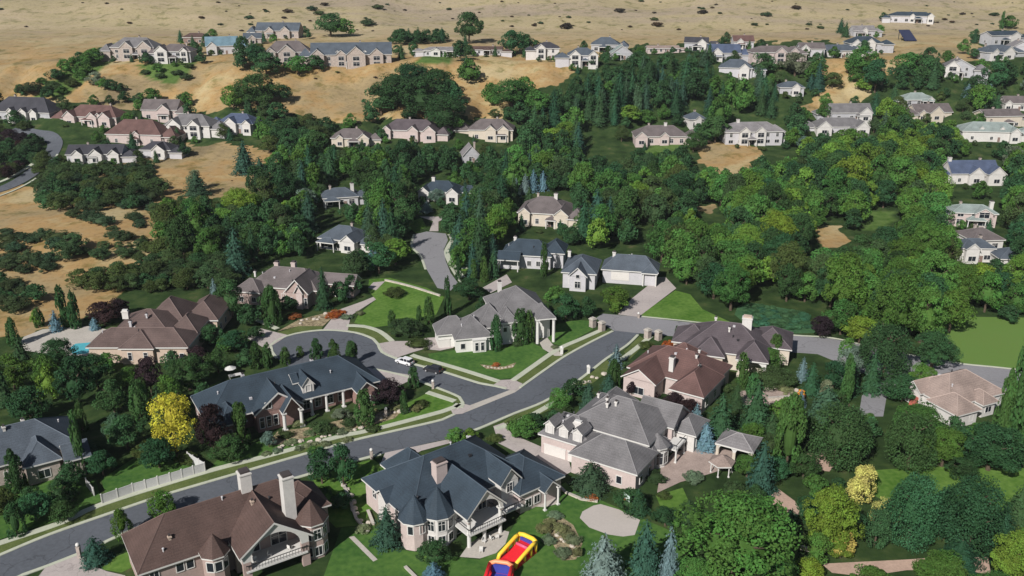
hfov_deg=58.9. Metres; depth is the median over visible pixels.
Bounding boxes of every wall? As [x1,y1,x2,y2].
[340,481,368,532]
[366,509,373,524]
[384,279,440,296]
[404,565,416,575]
[561,486,597,502]
[768,395,789,400]
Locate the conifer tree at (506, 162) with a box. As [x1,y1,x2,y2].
[500,148,510,175]
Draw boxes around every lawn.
[0,480,100,538]
[102,453,194,492]
[102,552,131,571]
[209,427,366,468]
[313,460,383,527]
[324,483,686,575]
[354,278,443,326]
[375,394,453,425]
[407,218,426,232]
[428,341,546,378]
[449,250,468,270]
[548,320,592,345]
[640,291,728,322]
[656,488,688,511]
[748,372,799,388]
[854,466,1023,519]
[934,317,1023,368]
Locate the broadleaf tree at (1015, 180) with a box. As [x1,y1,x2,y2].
[999,173,1023,201]
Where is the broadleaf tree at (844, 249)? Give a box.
[833,246,857,256]
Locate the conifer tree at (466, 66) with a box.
[455,53,474,77]
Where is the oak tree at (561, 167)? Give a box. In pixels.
[546,155,570,179]
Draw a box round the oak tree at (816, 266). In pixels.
[803,251,834,293]
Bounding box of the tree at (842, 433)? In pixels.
[803,400,875,471]
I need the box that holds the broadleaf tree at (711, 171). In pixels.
[695,166,720,182]
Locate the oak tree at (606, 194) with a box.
[601,190,619,208]
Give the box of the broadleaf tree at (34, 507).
[18,490,54,520]
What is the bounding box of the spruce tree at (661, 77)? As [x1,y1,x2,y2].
[658,66,665,91]
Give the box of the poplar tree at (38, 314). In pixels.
[32,307,44,327]
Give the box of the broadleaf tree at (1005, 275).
[978,270,1016,305]
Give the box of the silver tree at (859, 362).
[835,348,863,378]
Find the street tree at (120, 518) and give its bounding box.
[109,507,132,540]
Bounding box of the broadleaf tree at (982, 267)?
[965,262,995,297]
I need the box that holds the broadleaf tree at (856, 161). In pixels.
[834,154,872,191]
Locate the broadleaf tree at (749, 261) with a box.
[737,254,766,282]
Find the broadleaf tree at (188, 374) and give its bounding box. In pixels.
[165,352,209,390]
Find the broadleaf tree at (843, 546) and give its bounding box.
[827,541,853,557]
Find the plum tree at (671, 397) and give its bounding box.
[662,392,687,404]
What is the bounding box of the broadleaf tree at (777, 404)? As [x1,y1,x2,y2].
[765,399,782,421]
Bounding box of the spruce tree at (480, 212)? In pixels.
[471,189,486,220]
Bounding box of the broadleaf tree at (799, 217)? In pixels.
[781,209,814,245]
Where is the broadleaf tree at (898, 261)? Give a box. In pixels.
[879,255,918,293]
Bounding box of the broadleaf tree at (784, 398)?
[770,396,797,412]
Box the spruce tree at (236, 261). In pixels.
[224,227,252,278]
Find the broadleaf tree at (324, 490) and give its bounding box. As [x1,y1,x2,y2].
[318,486,334,499]
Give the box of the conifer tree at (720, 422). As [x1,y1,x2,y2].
[708,392,738,446]
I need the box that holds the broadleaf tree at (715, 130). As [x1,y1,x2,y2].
[697,115,731,142]
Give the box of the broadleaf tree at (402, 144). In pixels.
[389,139,414,163]
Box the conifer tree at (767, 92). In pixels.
[754,75,769,106]
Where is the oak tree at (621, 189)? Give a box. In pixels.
[616,186,640,208]
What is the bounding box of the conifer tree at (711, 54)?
[706,43,715,63]
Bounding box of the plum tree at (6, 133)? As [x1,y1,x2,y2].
[0,129,18,140]
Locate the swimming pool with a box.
[71,342,89,354]
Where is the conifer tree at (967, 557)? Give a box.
[932,537,986,575]
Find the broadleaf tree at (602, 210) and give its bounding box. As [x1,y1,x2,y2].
[587,203,616,242]
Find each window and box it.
[37,468,51,479]
[127,352,132,360]
[149,570,159,575]
[175,562,184,572]
[185,558,194,569]
[189,126,196,130]
[190,132,197,136]
[205,562,214,572]
[214,560,223,572]
[223,555,228,569]
[252,542,260,552]
[259,417,265,428]
[264,401,271,409]
[266,415,271,426]
[270,531,287,545]
[273,413,278,425]
[303,399,310,409]
[310,547,313,556]
[313,528,321,540]
[314,397,321,406]
[314,545,322,556]
[322,522,326,537]
[324,539,328,553]
[327,394,333,403]
[337,391,344,400]
[344,246,350,250]
[353,56,359,60]
[407,526,413,535]
[419,524,425,534]
[427,521,434,532]
[437,520,445,531]
[438,535,445,542]
[448,516,453,529]
[448,530,453,542]
[460,343,465,349]
[475,342,478,350]
[477,500,486,510]
[480,342,484,350]
[506,481,512,493]
[525,497,531,507]
[533,493,539,503]
[574,281,580,288]
[616,475,621,484]
[632,386,643,395]
[639,474,642,484]
[655,453,663,465]
[663,450,667,464]
[679,436,686,447]
[741,139,747,143]
[742,133,748,137]
[757,139,763,143]
[949,66,956,70]
[967,256,976,261]
[977,220,988,225]
[979,212,989,218]
[983,255,990,259]
[984,405,991,413]
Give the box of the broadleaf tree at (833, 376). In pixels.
[817,360,844,387]
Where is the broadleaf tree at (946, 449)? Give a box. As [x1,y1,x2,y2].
[923,425,970,466]
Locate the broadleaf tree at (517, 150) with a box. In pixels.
[502,143,528,165]
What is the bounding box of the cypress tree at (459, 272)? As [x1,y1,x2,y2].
[455,256,461,279]
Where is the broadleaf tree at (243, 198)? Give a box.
[214,186,256,208]
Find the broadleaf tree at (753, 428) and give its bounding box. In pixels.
[739,422,765,436]
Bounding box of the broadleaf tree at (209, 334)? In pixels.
[199,324,223,344]
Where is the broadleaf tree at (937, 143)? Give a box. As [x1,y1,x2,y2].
[926,137,952,160]
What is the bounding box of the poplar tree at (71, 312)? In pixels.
[66,289,82,329]
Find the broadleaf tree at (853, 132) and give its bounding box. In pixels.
[830,128,869,144]
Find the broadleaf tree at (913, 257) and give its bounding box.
[906,256,923,281]
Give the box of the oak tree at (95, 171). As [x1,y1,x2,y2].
[81,164,102,178]
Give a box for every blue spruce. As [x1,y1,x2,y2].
[48,310,64,333]
[89,317,100,331]
[209,278,216,295]
[419,202,432,213]
[422,562,446,575]
[520,173,530,194]
[528,169,539,192]
[538,171,548,191]
[578,532,626,575]
[608,344,623,369]
[658,527,679,575]
[692,403,702,416]
[696,422,715,453]
[796,357,807,383]
[799,390,806,405]
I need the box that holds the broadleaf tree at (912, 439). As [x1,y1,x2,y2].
[884,410,938,473]
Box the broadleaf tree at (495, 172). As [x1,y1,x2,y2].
[482,167,505,190]
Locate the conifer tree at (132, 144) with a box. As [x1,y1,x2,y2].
[126,131,139,149]
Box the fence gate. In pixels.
[85,477,94,495]
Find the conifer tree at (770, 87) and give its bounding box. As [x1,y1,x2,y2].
[767,78,773,92]
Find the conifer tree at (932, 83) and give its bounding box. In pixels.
[924,62,940,88]
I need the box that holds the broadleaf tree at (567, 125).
[556,121,574,138]
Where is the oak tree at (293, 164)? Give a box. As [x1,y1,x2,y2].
[287,159,304,176]
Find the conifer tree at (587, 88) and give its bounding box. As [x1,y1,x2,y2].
[580,74,592,104]
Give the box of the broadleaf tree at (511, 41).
[497,30,524,50]
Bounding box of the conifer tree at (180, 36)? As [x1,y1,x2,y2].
[178,30,182,42]
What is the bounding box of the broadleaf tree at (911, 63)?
[889,52,925,73]
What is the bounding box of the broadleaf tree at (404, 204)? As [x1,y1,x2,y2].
[393,197,416,226]
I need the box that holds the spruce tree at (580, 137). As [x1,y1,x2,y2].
[572,123,585,153]
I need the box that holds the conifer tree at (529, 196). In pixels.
[524,187,533,201]
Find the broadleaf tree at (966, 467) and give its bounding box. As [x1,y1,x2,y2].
[944,457,981,479]
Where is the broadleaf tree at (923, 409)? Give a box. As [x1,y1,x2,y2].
[893,401,948,444]
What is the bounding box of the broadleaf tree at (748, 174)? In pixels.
[728,168,764,188]
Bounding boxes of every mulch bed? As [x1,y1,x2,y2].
[271,409,398,444]
[279,309,340,330]
[480,363,515,369]
[546,517,581,560]
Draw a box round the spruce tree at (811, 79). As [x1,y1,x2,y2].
[806,72,814,88]
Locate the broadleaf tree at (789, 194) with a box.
[774,188,794,204]
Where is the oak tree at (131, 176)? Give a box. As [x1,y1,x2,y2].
[125,171,148,185]
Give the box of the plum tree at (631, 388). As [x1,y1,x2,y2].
[626,381,634,392]
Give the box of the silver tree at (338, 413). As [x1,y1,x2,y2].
[331,408,350,419]
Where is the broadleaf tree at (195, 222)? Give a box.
[183,201,211,235]
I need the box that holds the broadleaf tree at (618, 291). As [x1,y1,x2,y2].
[600,285,629,307]
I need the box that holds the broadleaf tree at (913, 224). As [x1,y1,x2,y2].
[897,210,944,240]
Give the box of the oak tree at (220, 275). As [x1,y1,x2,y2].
[206,272,235,290]
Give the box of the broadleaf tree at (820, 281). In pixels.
[815,263,850,306]
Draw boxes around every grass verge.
[0,410,452,552]
[278,326,322,334]
[348,327,388,342]
[407,356,496,384]
[430,388,460,402]
[500,360,608,423]
[517,331,608,383]
[624,336,643,359]
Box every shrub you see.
[0,123,6,131]
[0,487,19,515]
[15,120,31,129]
[41,81,61,89]
[51,487,79,502]
[63,78,80,85]
[130,439,147,458]
[139,69,150,73]
[155,73,165,77]
[173,451,196,465]
[183,63,193,67]
[260,450,271,456]
[272,447,282,453]
[275,429,294,438]
[283,438,297,445]
[288,312,301,319]
[292,419,304,426]
[295,445,303,450]
[301,442,312,447]
[303,430,314,435]
[308,421,332,434]
[320,440,330,446]
[325,309,341,318]
[325,424,341,434]
[335,427,347,435]
[340,314,352,319]
[340,417,355,427]
[341,436,352,442]
[344,427,352,433]
[355,523,370,534]
[365,424,380,432]
[382,286,404,298]
[387,403,401,410]
[388,317,423,336]
[405,337,431,349]
[409,404,423,411]
[414,399,428,407]
[485,433,504,441]
[491,362,499,366]
[512,341,521,346]
[535,522,552,533]
[541,533,556,545]
[542,517,555,524]
[547,510,564,519]
[548,405,571,412]
[552,522,569,534]
[553,547,571,559]
[561,530,576,538]
[564,534,582,544]
[572,547,582,556]
[588,493,598,500]
[621,360,629,367]
[638,341,653,348]
[645,469,667,483]
[656,490,671,499]
[661,340,672,345]
[681,470,703,484]
[721,383,732,392]
[723,480,745,493]
[750,363,798,390]
[761,432,783,452]
[774,384,793,394]
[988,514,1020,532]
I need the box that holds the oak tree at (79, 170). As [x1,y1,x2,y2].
[69,164,86,175]
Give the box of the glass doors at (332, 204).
[326,202,338,207]
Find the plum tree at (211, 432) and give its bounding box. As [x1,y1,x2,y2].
[193,403,229,453]
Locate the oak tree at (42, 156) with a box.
[32,150,52,163]
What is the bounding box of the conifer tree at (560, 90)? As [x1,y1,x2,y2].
[556,83,563,98]
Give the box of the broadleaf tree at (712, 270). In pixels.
[695,262,727,298]
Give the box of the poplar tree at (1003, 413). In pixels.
[989,367,1018,437]
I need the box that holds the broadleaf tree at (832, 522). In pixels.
[802,483,865,545]
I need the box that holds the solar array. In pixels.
[898,30,916,40]
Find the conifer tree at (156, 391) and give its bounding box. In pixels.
[147,385,176,437]
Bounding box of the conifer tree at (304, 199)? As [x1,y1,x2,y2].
[301,189,317,227]
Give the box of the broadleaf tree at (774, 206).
[757,201,784,215]
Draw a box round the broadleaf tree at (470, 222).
[455,218,491,251]
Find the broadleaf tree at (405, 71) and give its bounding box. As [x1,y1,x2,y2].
[399,61,432,92]
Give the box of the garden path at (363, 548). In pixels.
[349,536,376,560]
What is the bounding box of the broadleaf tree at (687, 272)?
[673,257,700,284]
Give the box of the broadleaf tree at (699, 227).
[685,218,712,252]
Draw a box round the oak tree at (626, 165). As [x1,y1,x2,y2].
[619,157,637,171]
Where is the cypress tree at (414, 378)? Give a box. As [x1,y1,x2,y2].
[407,365,419,388]
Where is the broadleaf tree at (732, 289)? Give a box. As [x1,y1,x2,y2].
[711,260,751,310]
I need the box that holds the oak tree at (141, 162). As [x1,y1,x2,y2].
[133,157,148,165]
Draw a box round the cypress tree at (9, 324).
[4,316,20,346]
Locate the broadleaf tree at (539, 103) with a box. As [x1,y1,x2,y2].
[523,91,551,114]
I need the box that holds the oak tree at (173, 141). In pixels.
[167,136,178,144]
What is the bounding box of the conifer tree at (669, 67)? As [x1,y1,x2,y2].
[664,53,675,79]
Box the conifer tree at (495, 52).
[492,47,497,56]
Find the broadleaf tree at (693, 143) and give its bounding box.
[683,131,707,151]
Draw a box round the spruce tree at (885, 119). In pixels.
[874,110,890,140]
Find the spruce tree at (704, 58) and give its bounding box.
[698,50,712,66]
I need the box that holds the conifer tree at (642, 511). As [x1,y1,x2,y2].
[623,488,652,519]
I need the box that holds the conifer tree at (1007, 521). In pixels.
[973,502,1020,560]
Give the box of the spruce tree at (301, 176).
[298,158,307,188]
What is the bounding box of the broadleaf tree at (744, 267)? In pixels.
[729,260,755,299]
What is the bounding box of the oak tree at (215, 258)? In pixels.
[201,251,228,270]
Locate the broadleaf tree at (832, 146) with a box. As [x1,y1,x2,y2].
[813,142,843,158]
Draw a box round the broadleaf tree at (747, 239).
[731,236,759,258]
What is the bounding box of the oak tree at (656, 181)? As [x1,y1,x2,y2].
[642,175,666,194]
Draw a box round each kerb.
[0,154,58,195]
[0,413,454,555]
[18,553,76,575]
[103,453,380,543]
[269,346,277,358]
[270,329,506,388]
[373,368,464,407]
[410,234,426,268]
[444,234,460,281]
[460,334,638,435]
[519,330,613,387]
[640,316,1015,369]
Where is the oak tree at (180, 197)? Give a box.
[176,195,185,200]
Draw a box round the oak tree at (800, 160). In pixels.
[794,156,811,177]
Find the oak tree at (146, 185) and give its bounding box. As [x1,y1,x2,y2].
[140,183,154,191]
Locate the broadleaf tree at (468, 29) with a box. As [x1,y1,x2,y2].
[454,12,483,43]
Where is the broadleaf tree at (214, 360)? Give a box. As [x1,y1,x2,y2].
[202,348,231,372]
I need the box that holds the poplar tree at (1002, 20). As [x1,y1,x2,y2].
[999,11,1005,28]
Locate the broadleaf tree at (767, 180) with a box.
[760,177,781,189]
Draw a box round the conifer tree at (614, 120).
[610,102,618,125]
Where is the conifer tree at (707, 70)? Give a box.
[704,60,711,85]
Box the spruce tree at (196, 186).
[182,171,213,196]
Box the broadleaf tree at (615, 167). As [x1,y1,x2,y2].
[599,162,627,188]
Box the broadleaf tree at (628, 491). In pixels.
[612,487,646,515]
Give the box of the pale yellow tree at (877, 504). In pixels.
[869,496,901,527]
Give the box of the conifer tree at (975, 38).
[970,30,978,43]
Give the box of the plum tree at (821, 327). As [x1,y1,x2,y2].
[810,315,833,335]
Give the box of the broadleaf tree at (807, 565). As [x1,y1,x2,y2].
[794,556,824,575]
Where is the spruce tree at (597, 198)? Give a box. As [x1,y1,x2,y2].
[589,188,603,219]
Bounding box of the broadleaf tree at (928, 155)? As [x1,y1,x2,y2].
[916,149,943,171]
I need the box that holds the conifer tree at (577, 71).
[574,65,580,73]
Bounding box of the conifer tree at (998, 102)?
[994,93,1002,108]
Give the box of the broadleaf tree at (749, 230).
[729,223,769,253]
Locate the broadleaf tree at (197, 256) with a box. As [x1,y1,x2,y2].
[183,252,208,267]
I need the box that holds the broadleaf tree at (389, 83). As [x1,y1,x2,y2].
[367,73,415,109]
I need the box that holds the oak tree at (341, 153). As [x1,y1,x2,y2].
[335,149,350,169]
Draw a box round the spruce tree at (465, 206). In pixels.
[460,189,472,219]
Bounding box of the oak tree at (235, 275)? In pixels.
[227,272,241,285]
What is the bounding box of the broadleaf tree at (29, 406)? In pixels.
[1,385,52,419]
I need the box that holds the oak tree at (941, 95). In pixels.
[936,91,945,100]
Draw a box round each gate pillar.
[588,317,596,327]
[597,320,605,331]
[643,327,651,338]
[654,329,662,340]
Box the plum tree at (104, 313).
[85,300,122,325]
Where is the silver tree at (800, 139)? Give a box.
[796,136,806,145]
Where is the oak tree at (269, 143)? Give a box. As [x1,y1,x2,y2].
[256,135,279,152]
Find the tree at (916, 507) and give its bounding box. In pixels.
[881,471,943,555]
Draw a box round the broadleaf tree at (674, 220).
[667,216,685,226]
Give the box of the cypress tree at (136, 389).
[128,378,150,422]
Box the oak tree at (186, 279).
[169,267,197,289]
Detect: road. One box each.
[0,128,62,191]
[0,331,638,575]
[272,331,508,404]
[597,314,1021,390]
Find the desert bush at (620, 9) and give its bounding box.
[614,8,625,11]
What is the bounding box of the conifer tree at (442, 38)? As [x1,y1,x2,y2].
[437,28,446,42]
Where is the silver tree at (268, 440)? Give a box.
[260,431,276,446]
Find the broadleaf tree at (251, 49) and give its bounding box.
[241,45,265,62]
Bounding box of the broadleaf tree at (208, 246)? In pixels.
[193,227,222,264]
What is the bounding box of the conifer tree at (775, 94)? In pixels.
[769,83,778,100]
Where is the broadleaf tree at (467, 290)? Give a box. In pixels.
[452,277,484,299]
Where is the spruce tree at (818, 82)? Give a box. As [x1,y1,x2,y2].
[808,61,825,91]
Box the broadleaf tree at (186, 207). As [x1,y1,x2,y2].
[178,206,204,223]
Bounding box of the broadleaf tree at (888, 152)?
[874,144,892,157]
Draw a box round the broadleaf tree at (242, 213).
[226,206,259,241]
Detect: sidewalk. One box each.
[0,163,33,182]
[0,403,459,544]
[256,319,278,329]
[346,324,394,341]
[410,354,500,382]
[425,391,455,401]
[445,240,464,276]
[494,388,580,429]
[510,330,600,380]
[620,336,652,360]
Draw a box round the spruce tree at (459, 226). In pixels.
[446,214,470,254]
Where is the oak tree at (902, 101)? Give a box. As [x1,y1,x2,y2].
[893,96,907,106]
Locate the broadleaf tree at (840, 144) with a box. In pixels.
[824,139,846,151]
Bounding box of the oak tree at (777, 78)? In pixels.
[775,72,783,83]
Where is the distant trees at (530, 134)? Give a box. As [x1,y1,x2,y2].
[0,12,1023,537]
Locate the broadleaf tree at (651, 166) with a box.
[640,161,659,175]
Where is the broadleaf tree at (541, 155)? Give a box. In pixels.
[528,150,555,177]
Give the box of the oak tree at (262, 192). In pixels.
[248,176,278,202]
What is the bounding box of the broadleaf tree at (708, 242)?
[690,236,720,271]
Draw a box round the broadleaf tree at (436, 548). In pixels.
[415,538,451,566]
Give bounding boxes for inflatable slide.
[496,532,537,570]
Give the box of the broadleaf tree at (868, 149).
[851,142,885,178]
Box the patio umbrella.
[224,366,235,373]
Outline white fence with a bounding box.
[100,452,205,502]
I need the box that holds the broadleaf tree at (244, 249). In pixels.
[225,239,250,259]
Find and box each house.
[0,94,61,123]
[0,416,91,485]
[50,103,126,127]
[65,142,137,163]
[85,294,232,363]
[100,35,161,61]
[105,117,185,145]
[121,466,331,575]
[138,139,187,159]
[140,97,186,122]
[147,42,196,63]
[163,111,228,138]
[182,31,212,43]
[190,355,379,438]
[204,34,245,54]
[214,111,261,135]
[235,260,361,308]
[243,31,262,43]
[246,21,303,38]
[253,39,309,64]
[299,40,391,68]
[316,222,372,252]
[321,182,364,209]
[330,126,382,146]
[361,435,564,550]
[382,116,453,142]
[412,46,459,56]
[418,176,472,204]
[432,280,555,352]
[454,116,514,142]
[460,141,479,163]
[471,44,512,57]
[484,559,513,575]
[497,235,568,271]
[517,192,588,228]
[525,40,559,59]
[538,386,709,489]
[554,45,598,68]
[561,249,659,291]
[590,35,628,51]
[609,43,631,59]
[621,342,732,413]
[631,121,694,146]
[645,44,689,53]
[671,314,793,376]
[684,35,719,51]
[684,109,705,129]
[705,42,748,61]
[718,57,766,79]
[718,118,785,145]
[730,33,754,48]
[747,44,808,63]
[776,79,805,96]
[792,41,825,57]
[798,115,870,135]
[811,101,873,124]
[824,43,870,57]
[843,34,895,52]
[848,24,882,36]
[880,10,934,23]
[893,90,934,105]
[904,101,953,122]
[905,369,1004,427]
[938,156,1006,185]
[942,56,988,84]
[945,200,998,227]
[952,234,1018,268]
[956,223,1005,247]
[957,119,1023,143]
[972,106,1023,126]
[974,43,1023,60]
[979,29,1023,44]
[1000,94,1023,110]
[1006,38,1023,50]
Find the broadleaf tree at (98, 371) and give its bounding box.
[81,352,112,388]
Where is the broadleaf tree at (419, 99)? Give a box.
[392,72,450,119]
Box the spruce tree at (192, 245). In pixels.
[188,228,200,251]
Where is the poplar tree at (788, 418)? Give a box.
[772,391,807,465]
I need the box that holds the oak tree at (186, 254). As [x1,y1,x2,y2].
[181,251,193,262]
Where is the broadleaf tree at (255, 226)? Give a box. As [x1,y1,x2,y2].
[238,220,272,250]
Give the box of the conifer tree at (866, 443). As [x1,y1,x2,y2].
[841,416,876,458]
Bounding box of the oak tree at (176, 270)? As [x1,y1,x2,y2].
[166,266,190,278]
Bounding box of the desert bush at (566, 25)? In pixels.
[559,22,572,27]
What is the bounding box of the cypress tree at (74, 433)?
[67,409,87,475]
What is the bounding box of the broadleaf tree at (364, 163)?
[347,158,379,184]
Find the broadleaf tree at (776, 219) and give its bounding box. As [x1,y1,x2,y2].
[759,208,798,238]
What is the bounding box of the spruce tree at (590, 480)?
[567,460,612,501]
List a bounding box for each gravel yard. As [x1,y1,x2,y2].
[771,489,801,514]
[807,451,831,470]
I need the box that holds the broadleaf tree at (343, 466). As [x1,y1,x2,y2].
[328,442,357,484]
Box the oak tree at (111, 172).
[102,165,124,177]
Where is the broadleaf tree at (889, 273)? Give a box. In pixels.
[869,267,921,318]
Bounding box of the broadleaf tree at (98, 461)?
[84,449,117,475]
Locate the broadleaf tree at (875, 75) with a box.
[863,58,894,92]
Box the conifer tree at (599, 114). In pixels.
[590,89,609,126]
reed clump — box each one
[741,310,754,314]
[747,308,758,312]
[748,303,758,308]
[752,315,761,320]
[755,319,769,325]
[766,305,777,309]
[766,320,777,324]
[770,323,782,327]
[777,321,788,327]
[778,311,793,318]
[785,325,794,329]
[790,319,799,323]
[792,323,804,328]
[796,312,810,319]
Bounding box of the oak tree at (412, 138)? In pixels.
[409,136,417,143]
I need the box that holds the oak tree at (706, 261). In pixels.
[693,256,725,290]
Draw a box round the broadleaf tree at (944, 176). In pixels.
[926,170,955,195]
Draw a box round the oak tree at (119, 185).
[106,182,125,189]
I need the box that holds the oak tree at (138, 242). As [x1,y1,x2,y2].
[133,238,144,247]
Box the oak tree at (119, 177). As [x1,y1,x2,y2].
[113,175,126,185]
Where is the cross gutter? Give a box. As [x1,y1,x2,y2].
[464,387,519,412]
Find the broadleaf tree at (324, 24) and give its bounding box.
[313,12,347,36]
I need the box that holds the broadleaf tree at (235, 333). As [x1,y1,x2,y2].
[216,329,248,350]
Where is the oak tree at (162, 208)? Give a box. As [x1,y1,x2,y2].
[148,202,175,227]
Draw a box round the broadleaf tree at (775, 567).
[758,553,798,575]
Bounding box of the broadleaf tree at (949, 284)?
[941,278,958,291]
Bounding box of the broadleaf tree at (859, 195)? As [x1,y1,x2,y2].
[840,189,871,225]
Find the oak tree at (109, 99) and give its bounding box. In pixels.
[104,95,114,103]
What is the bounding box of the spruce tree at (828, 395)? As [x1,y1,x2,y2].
[805,385,840,429]
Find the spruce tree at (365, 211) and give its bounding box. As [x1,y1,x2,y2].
[361,206,371,229]
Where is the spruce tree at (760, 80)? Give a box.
[754,67,765,95]
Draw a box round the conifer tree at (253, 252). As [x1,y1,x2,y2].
[245,225,260,261]
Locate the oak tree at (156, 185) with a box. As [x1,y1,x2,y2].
[145,177,172,191]
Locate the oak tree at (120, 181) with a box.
[113,179,128,187]
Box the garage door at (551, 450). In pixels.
[543,443,565,459]
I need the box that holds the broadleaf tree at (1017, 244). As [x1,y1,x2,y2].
[1008,232,1023,258]
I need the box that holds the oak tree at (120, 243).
[113,241,123,247]
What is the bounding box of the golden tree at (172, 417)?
[146,392,197,456]
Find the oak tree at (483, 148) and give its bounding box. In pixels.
[479,144,488,153]
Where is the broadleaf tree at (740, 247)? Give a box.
[723,239,757,274]
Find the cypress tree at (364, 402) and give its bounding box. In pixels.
[353,389,374,426]
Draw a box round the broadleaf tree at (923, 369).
[908,362,937,378]
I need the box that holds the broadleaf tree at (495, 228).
[483,207,507,241]
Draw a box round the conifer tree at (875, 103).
[871,92,879,114]
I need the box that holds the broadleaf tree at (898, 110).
[889,105,914,121]
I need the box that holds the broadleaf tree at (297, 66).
[283,55,311,75]
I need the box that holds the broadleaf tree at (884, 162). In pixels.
[864,154,898,184]
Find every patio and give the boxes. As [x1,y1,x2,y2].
[460,529,508,557]
[536,497,556,506]
[580,504,639,535]
[657,446,732,492]
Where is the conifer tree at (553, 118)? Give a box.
[547,87,561,128]
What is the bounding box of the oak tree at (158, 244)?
[146,236,178,252]
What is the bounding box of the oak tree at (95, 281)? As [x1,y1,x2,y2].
[78,271,110,290]
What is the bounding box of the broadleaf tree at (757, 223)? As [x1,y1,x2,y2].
[750,221,769,236]
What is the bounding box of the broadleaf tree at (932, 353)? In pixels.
[907,328,963,366]
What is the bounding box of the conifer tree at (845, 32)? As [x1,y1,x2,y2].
[841,21,850,37]
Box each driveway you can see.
[39,556,124,575]
[248,329,285,347]
[324,297,375,329]
[368,281,384,289]
[368,368,408,386]
[379,341,412,356]
[381,439,451,461]
[412,337,453,351]
[422,217,440,230]
[451,404,471,413]
[483,274,511,292]
[493,423,570,474]
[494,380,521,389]
[618,277,675,316]
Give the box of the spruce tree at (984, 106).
[977,80,987,109]
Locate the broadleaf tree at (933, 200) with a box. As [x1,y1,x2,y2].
[918,192,954,220]
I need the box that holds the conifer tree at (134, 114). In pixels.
[130,108,138,118]
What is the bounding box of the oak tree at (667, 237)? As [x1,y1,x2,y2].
[660,222,699,267]
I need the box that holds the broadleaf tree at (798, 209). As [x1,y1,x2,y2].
[784,205,810,231]
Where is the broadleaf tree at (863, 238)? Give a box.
[848,233,874,256]
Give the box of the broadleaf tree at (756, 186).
[743,179,766,191]
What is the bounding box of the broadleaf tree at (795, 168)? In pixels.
[779,163,814,181]
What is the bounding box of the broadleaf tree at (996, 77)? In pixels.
[981,60,1009,86]
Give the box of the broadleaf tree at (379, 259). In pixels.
[363,241,395,273]
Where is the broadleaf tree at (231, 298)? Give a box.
[212,278,243,317]
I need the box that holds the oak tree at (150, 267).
[138,259,166,275]
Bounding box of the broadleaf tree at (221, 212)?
[208,207,234,224]
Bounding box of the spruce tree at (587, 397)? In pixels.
[578,381,595,410]
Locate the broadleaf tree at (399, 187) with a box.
[388,180,420,213]
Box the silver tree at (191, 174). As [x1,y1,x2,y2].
[185,169,203,183]
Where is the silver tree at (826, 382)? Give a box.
[820,379,832,392]
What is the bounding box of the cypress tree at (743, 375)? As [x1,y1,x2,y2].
[735,352,749,388]
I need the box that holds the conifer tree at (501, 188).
[495,170,508,207]
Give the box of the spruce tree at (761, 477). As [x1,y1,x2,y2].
[744,441,779,496]
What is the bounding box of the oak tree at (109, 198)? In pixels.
[100,189,123,206]
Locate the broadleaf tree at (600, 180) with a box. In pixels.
[586,168,624,196]
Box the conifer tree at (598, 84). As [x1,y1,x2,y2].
[593,72,603,100]
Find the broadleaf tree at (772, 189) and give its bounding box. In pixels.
[757,179,791,214]
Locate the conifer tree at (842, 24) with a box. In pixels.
[835,18,844,33]
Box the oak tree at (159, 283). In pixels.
[153,278,169,291]
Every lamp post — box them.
[75,543,81,557]
[369,448,372,458]
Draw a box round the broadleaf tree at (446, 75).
[420,68,454,90]
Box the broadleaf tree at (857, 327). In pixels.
[840,315,876,342]
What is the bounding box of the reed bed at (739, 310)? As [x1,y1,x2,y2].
[734,303,815,333]
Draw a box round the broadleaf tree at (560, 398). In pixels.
[545,387,572,408]
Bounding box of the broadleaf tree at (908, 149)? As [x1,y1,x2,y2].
[889,145,923,159]
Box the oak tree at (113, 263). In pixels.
[104,260,123,271]
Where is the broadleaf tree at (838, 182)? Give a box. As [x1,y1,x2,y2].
[824,175,847,185]
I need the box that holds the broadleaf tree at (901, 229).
[895,225,909,238]
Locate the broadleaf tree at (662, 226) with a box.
[644,220,676,261]
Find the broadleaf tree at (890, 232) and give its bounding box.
[868,226,897,249]
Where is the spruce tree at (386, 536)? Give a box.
[368,504,404,554]
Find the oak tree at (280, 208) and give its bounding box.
[269,202,293,229]
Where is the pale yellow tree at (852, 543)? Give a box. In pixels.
[827,531,856,556]
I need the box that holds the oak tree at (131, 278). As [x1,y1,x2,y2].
[122,273,141,288]
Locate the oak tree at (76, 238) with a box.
[55,232,89,248]
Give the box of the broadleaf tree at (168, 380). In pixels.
[152,374,183,400]
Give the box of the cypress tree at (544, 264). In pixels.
[540,240,547,276]
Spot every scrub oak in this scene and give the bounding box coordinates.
[0,229,17,236]
[0,233,18,240]
[0,240,13,248]
[0,253,11,260]
[0,256,19,269]
[0,279,20,291]
[0,292,7,302]
[0,295,32,313]
[4,241,25,252]
[4,251,17,256]
[7,276,24,283]
[13,264,33,272]
[14,232,31,240]
[14,249,43,262]
[14,282,28,289]
[14,286,28,296]
[16,82,41,91]
[23,236,40,243]
[27,257,45,265]
[29,228,52,239]
[30,177,46,187]
[34,185,50,199]
[35,172,43,179]
[38,260,57,272]
[41,229,74,240]
[41,252,57,260]
[44,236,66,248]
[62,172,82,180]
[64,209,81,216]
[73,246,91,254]
[74,200,92,209]
[81,209,104,221]
[87,176,101,182]
[88,199,106,209]
[88,213,115,226]
[103,228,118,236]
[106,225,118,229]
[109,230,135,240]
[112,173,128,181]
[114,198,129,208]
[116,162,128,168]
[123,162,140,169]
[126,212,142,220]
[129,195,153,206]
[132,221,146,227]
[139,187,165,199]
[142,169,156,174]
[154,267,175,279]
[171,69,183,73]
[180,73,193,78]
[306,5,317,9]
[313,11,323,13]
[359,18,376,24]
[371,4,383,7]
[760,12,771,15]
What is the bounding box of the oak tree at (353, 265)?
[340,248,368,274]

